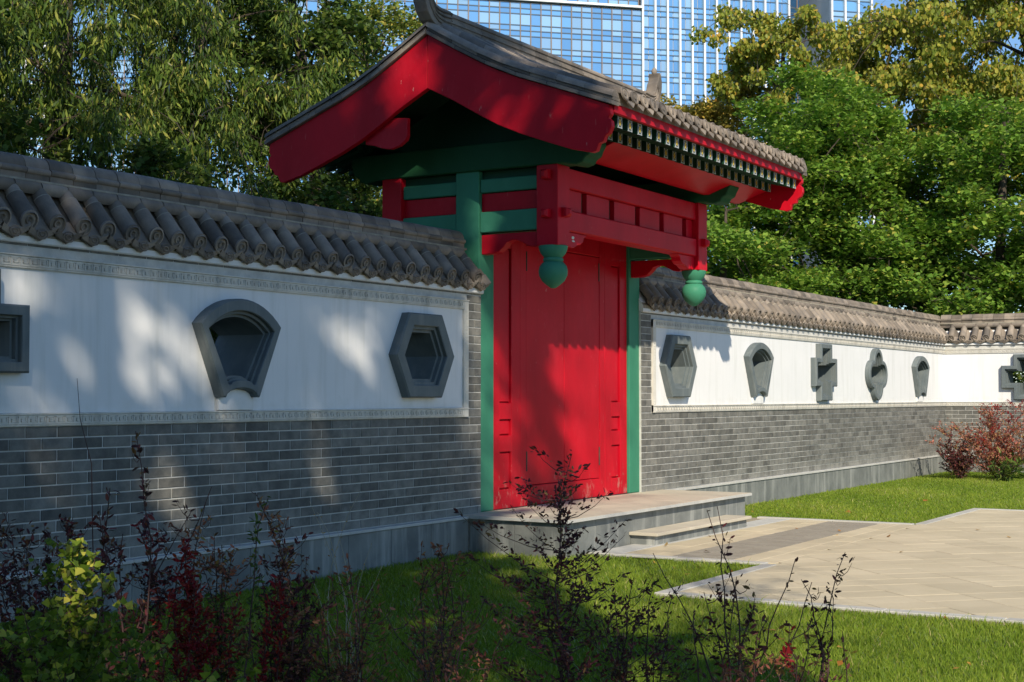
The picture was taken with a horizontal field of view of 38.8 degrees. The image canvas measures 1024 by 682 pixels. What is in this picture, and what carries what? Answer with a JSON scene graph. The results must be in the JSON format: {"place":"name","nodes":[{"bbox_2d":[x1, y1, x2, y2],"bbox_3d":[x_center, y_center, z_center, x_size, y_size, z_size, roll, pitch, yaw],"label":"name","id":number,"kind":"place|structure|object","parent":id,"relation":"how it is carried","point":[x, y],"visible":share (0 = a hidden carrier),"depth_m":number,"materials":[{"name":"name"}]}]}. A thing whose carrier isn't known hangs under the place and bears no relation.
{"place":"outdoors","nodes":[
{"label":"outdoors","id":0,"kind":"place"},
{"bbox_2d":[9,3,73,159],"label":"apartment tower","id":1,"kind":"structure","parent":0,"point":[35,113],"depth_m":177.28,"materials":[{"name":"concrete"}]},
{"bbox_2d":[0,428,1023,681],"bbox_3d":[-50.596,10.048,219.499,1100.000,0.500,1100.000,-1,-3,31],"label":"ground","id":2,"kind":"structure","parent":0,"point":[647,620],"depth_m":8.91,"materials":[{"name":"green plant"}]},
{"bbox_2d":[0,509,115,681],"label":"barberry bush","id":3,"kind":"object","parent":2,"relation":"on","point":[8,589],"visible":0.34,"depth_m":6.23,"materials":[{"name":"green plant"}]},
{"bbox_2d":[77,380,93,641],"bbox_3d":[-1.810,0.936,5.959,0.179,1.567,0.025,1,-2,-14],"label":"bare stalk","id":4,"kind":"object","parent":2,"relation":"on","point":[91,488],"visible":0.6,"depth_m":5.99,"materials":[{"name":"brown plant"}]},
{"bbox_2d":[88,431,162,681],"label":"barberry bush","id":5,"kind":"object","parent":2,"relation":"on","point":[145,526],"visible":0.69,"depth_m":5.96,"materials":[{"name":"red plant"}]},
{"bbox_2d":[0,537,260,681],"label":"lime bush","id":6,"kind":"object","parent":2,"relation":"on","point":[61,653],"visible":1,"depth_m":5.16,"materials":[{"name":"green plant"}]},
{"bbox_2d":[0,0,278,338],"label":"willow tree","id":7,"kind":"object","parent":2,"relation":"on","point":[105,121],"visible":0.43,"depth_m":19.81,"materials":[{"name":"green plant"}]},
{"bbox_2d":[94,487,211,681],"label":"barberry bush","id":8,"kind":"object","parent":2,"relation":"on","point":[155,634],"visible":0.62,"depth_m":6.17,"materials":[{"name":"red plant"}]},
{"bbox_2d":[0,0,355,330],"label":"tree","id":9,"kind":"object","parent":2,"relation":"on","point":[151,161],"visible":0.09,"depth_m":18.83,"materials":[{"name":"green plant"}]},
{"bbox_2d":[7,0,360,343],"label":"willow tree","id":10,"kind":"object","parent":2,"relation":"on","point":[183,14],"visible":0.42,"depth_m":21.77,"materials":[{"name":"green plant"}]},
{"bbox_2d":[165,534,233,681],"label":"barberry bush","id":11,"kind":"object","parent":2,"relation":"on","point":[193,613],"visible":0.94,"depth_m":5.97,"materials":[{"name":"red plant"}]},
{"bbox_2d":[163,504,275,681],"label":"barberry bush","id":12,"kind":"object","parent":2,"relation":"on","point":[221,569],"visible":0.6,"depth_m":6.27,"materials":[{"name":"red plant"}]},
{"bbox_2d":[0,151,490,628],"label":"boundary wall","id":13,"kind":"structure","parent":2,"relation":"on","point":[332,372],"depth_m":10.87,"materials":[{"name":"brick"}]},
{"bbox_2d":[0,269,29,372],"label":"window frame","id":14,"kind":"structure","parent":13,"relation":"in","point":[14,318],"depth_m":9.15,"materials":[{"name":"stone"}]},
{"bbox_2d":[192,299,280,396],"bbox_3d":[-2.246,0.057,11.020,0.540,0.740,0.900,-1,-3,31],"label":"window frame","id":15,"kind":"structure","parent":13,"relation":"in","point":[240,357],"depth_m":11.06,"materials":[{"name":"stone"}]},
{"bbox_2d":[388,312,453,397],"bbox_3d":[-0.989,0.136,13.084,0.540,0.750,0.910,-1,-3,31],"label":"window frame","id":16,"kind":"structure","parent":13,"relation":"in","point":[421,356],"depth_m":13.11,"materials":[{"name":"stone"}]},
{"bbox_2d":[217,492,312,681],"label":"barberry bush","id":17,"kind":"object","parent":2,"relation":"on","point":[266,640],"visible":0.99,"depth_m":6.08,"materials":[{"name":"red plant"}]},
{"bbox_2d":[182,0,387,216],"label":"tree","id":18,"kind":"object","parent":2,"relation":"on","point":[335,22],"visible":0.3,"depth_m":23.49,"materials":[{"name":"green plant"}]},
{"bbox_2d":[238,513,353,681],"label":"barberry bush","id":19,"kind":"object","parent":2,"relation":"on","point":[303,674],"visible":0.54,"depth_m":6.37,"materials":[{"name":"red plant"}]},
{"bbox_2d":[303,492,381,681],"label":"dry grass clump","id":20,"kind":"object","parent":2,"relation":"on","point":[327,618],"visible":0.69,"depth_m":6.77,"materials":[{"name":"brown plant"}]},
{"bbox_2d":[288,553,398,681],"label":"barberry bush","id":21,"kind":"object","parent":2,"relation":"on","point":[347,675],"visible":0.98,"depth_m":6.23,"materials":[{"name":"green plant"}]},
{"bbox_2d":[296,0,422,209],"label":"tree","id":22,"kind":"object","parent":2,"relation":"on","point":[395,24],"visible":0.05,"depth_m":28.24,"materials":[{"name":"green plant"}]},
{"bbox_2d":[99,0,642,260],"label":"glass tower","id":23,"kind":"structure","parent":2,"relation":"on","point":[604,38],"depth_m":198.40,"materials":[{"name":"glass"}]},
{"bbox_2d":[562,0,638,4],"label":"glass tower","id":24,"kind":"structure","parent":23,"relation":"on","point":[630,2],"depth_m":201.07,"materials":[{"name":"glass"}]},
{"bbox_2d":[397,540,477,681],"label":"barberry bush","id":25,"kind":"object","parent":2,"relation":"on","point":[438,571],"visible":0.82,"depth_m":7.36,"materials":[{"name":"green plant"}]},
{"bbox_2d":[381,586,530,681],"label":"barberry bush","id":26,"kind":"object","parent":2,"relation":"on","point":[421,663],"visible":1,"depth_m":5.95,"materials":[{"name":"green plant"}]},
{"bbox_2d":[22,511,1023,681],"bbox_3d":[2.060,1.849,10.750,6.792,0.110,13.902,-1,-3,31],"label":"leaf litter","id":27,"kind":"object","parent":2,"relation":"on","point":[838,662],"visible":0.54,"depth_m":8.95,"materials":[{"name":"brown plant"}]},
{"bbox_2d":[446,446,682,681],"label":"barberry bush","id":28,"kind":"object","parent":2,"relation":"on","point":[565,658],"visible":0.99,"depth_m":6.04,"materials":[{"name":"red plant"}]},
{"bbox_2d":[463,490,751,559],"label":"entrance platform","id":29,"kind":"structure","parent":2,"relation":"on","point":[657,517],"depth_m":14.14,"materials":[{"name":"stone"}]},
{"bbox_2d":[264,0,806,511],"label":"gate","id":30,"kind":"structure","parent":29,"relation":"on","point":[562,196],"depth_m":14.36,"materials":[{"name":"red paint"}]},
{"bbox_2d":[526,245,563,484],"bbox_3d":[0.334,0.256,15.067,0.050,2.434,0.789,-1,-3,31],"label":"door leaf","id":31,"kind":"structure","parent":30,"relation":"in","point":[544,304],"depth_m":15.02,"materials":[{"name":"red paint"}]},
{"bbox_2d":[564,252,599,480],"bbox_3d":[0.748,0.281,15.746,0.050,2.434,0.789,-1,-3,31],"label":"door leaf","id":32,"kind":"structure","parent":30,"relation":"in","point":[581,283],"depth_m":15.73,"materials":[{"name":"red paint"}]},
{"bbox_2d":[570,573,702,681],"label":"barberry bush","id":33,"kind":"object","parent":2,"relation":"on","point":[647,676],"visible":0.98,"depth_m":5.96,"materials":[{"name":"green plant"}]},
{"bbox_2d":[660,75,785,146],"bbox_3d":[4.193,-2.271,39.807,8.255,10.748,4.071,0,-2,-11],"label":"tree","id":34,"kind":"object","parent":2,"relation":"on","point":[715,111],"visible":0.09,"depth_m":39.01,"materials":[{"name":"green plant"}]},
{"bbox_2d":[653,506,829,681],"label":"barberry bush","id":35,"kind":"object","parent":2,"relation":"on","point":[722,665],"visible":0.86,"depth_m":5.96,"materials":[{"name":"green plant"}]},
{"bbox_2d":[705,624,828,681],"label":"barberry bush","id":36,"kind":"object","parent":2,"relation":"on","point":[786,651],"visible":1,"depth_m":5.55,"materials":[{"name":"red plant"}]},
{"bbox_2d":[611,267,948,504],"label":"boundary wall","id":37,"kind":"structure","parent":2,"relation":"on","point":[761,393],"depth_m":20.57,"materials":[{"name":"brick"}]},
{"bbox_2d":[659,335,696,396],"bbox_3d":[1.828,0.311,17.708,0.540,0.750,0.910,-1,-3,31],"label":"window frame","id":38,"kind":"structure","parent":37,"relation":"in","point":[678,366],"depth_m":17.69,"materials":[{"name":"stone"}]},
{"bbox_2d":[743,342,773,396],"bbox_3d":[3.179,0.395,19.928,0.540,0.740,0.900,-1,-3,31],"label":"window frame","id":39,"kind":"structure","parent":37,"relation":"in","point":[758,358],"depth_m":19.93,"materials":[{"name":"stone"}]},
{"bbox_2d":[811,343,836,400],"bbox_3d":[4.552,0.480,22.181,0.540,0.860,0.960,-1,-3,31],"label":"window frame","id":40,"kind":"structure","parent":37,"relation":"in","point":[823,368],"depth_m":22.20,"materials":[{"name":"stone"}]},
{"bbox_2d":[865,348,887,400],"bbox_3d":[5.899,0.564,24.392,0.540,0.870,0.980,-1,-3,31],"label":"window frame","id":41,"kind":"structure","parent":37,"relation":"in","point":[876,373],"depth_m":24.38,"materials":[{"name":"stone"}]},
{"bbox_2d":[911,356,929,396],"bbox_3d":[7.277,0.650,26.654,0.540,0.740,0.900,-1,-3,31],"label":"window frame","id":42,"kind":"structure","parent":37,"relation":"in","point":[920,366],"depth_m":26.59,"materials":[{"name":"stone"}]},
{"bbox_2d":[639,57,920,295],"bbox_3d":[5.103,-1.567,30.198,7.302,8.638,4.733,2,-3,-37],"label":"maple tree","id":43,"kind":"object","parent":2,"relation":"on","point":[737,242],"visible":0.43,"depth_m":30.01,"materials":[{"name":"green plant"}]},
{"bbox_2d":[688,0,889,222],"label":"ash tree","id":44,"kind":"object","parent":2,"relation":"on","point":[751,60],"visible":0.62,"depth_m":37.32,"materials":[{"name":"green plant"}]},
{"bbox_2d":[790,0,799,269],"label":"glass tower","id":45,"kind":"structure","parent":2,"relation":"on","point":[794,3],"depth_m":211.18,"materials":[{"name":"glass"}]},
{"bbox_2d":[801,553,854,681],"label":"barberry bush","id":46,"kind":"object","parent":2,"relation":"on","point":[821,644],"visible":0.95,"depth_m":6.14,"materials":[{"name":"brown plant"}]},
{"bbox_2d":[799,0,874,268],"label":"apartment tower","id":47,"kind":"structure","parent":2,"relation":"on","point":[836,10],"depth_m":202.01,"materials":[{"name":"glass"}]},
{"bbox_2d":[721,62,982,310],"bbox_3d":[7.255,-1.759,31.813,5.436,9.146,6.435,0,-2,0],"label":"maple tree","id":48,"kind":"object","parent":2,"relation":"on","point":[852,260],"visible":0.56,"depth_m":30.38,"materials":[{"name":"green plant"}]},
{"bbox_2d":[745,471,1023,523],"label":"grass","id":49,"kind":"structure","parent":2,"relation":"on","point":[941,493],"depth_m":20.06,"materials":[{"name":"green plant"}]},
{"bbox_2d":[806,0,1023,190],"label":"ash tree","id":50,"kind":"object","parent":2,"relation":"on","point":[938,60],"visible":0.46,"depth_m":35.32,"materials":[{"name":"green plant"}]},
{"bbox_2d":[859,69,1023,346],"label":"maple tree","id":51,"kind":"object","parent":2,"relation":"on","point":[996,286],"visible":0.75,"depth_m":29.41,"materials":[{"name":"green plant"}]},
{"bbox_2d":[936,428,976,478],"bbox_3d":[7.733,1.975,25.274,0.687,0.984,0.659,-1,-2,17],"label":"barberry bush","id":52,"kind":"object","parent":2,"relation":"on","point":[955,463],"visible":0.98,"depth_m":25.17,"materials":[{"name":"red plant"}]},
{"bbox_2d":[925,399,1023,478],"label":"barberry bush","id":53,"kind":"object","parent":2,"relation":"on","point":[994,450],"visible":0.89,"depth_m":25.12,"materials":[{"name":"red plant"}]},
{"bbox_2d":[940,313,1023,471],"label":"boundary wall","id":54,"kind":"structure","parent":2,"relation":"on","point":[984,356],"depth_m":27.77,"materials":[{"name":"paint"}]},
{"bbox_2d":[1001,354,1023,399],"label":"window frame","id":55,"kind":"structure","parent":54,"relation":"in","point":[1018,359],"depth_m":27.41,"materials":[{"name":"stone"}]},
{"bbox_2d":[987,446,1023,481],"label":"daylily clump","id":56,"kind":"object","parent":2,"relation":"on","point":[1005,468],"visible":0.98,"depth_m":24.60,"materials":[{"name":"green plant"}]},
{"bbox_2d":[1013,371,1023,382],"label":"hedge","id":57,"kind":"object","parent":2,"relation":"on","point":[1017,375],"visible":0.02,"depth_m":29.07,"materials":[{"name":"green plant"}]},
{"bbox_2d":[72,0,1023,381],"label":"sky","id":58,"kind":"structure","parent":0,"point":[887,3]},
{"bbox_2d":[639,0,791,264],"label":"glass tower","id":59,"kind":"structure","parent":0,"point":[678,61],"depth_m":202.25,"materials":[{"name":"glass"}]},
{"bbox_2d":[588,508,1023,625],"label":"plaza paving","id":60,"kind":"structure","parent":0,"point":[959,565],"depth_m":12.66,"materials":[{"name":"stone"}]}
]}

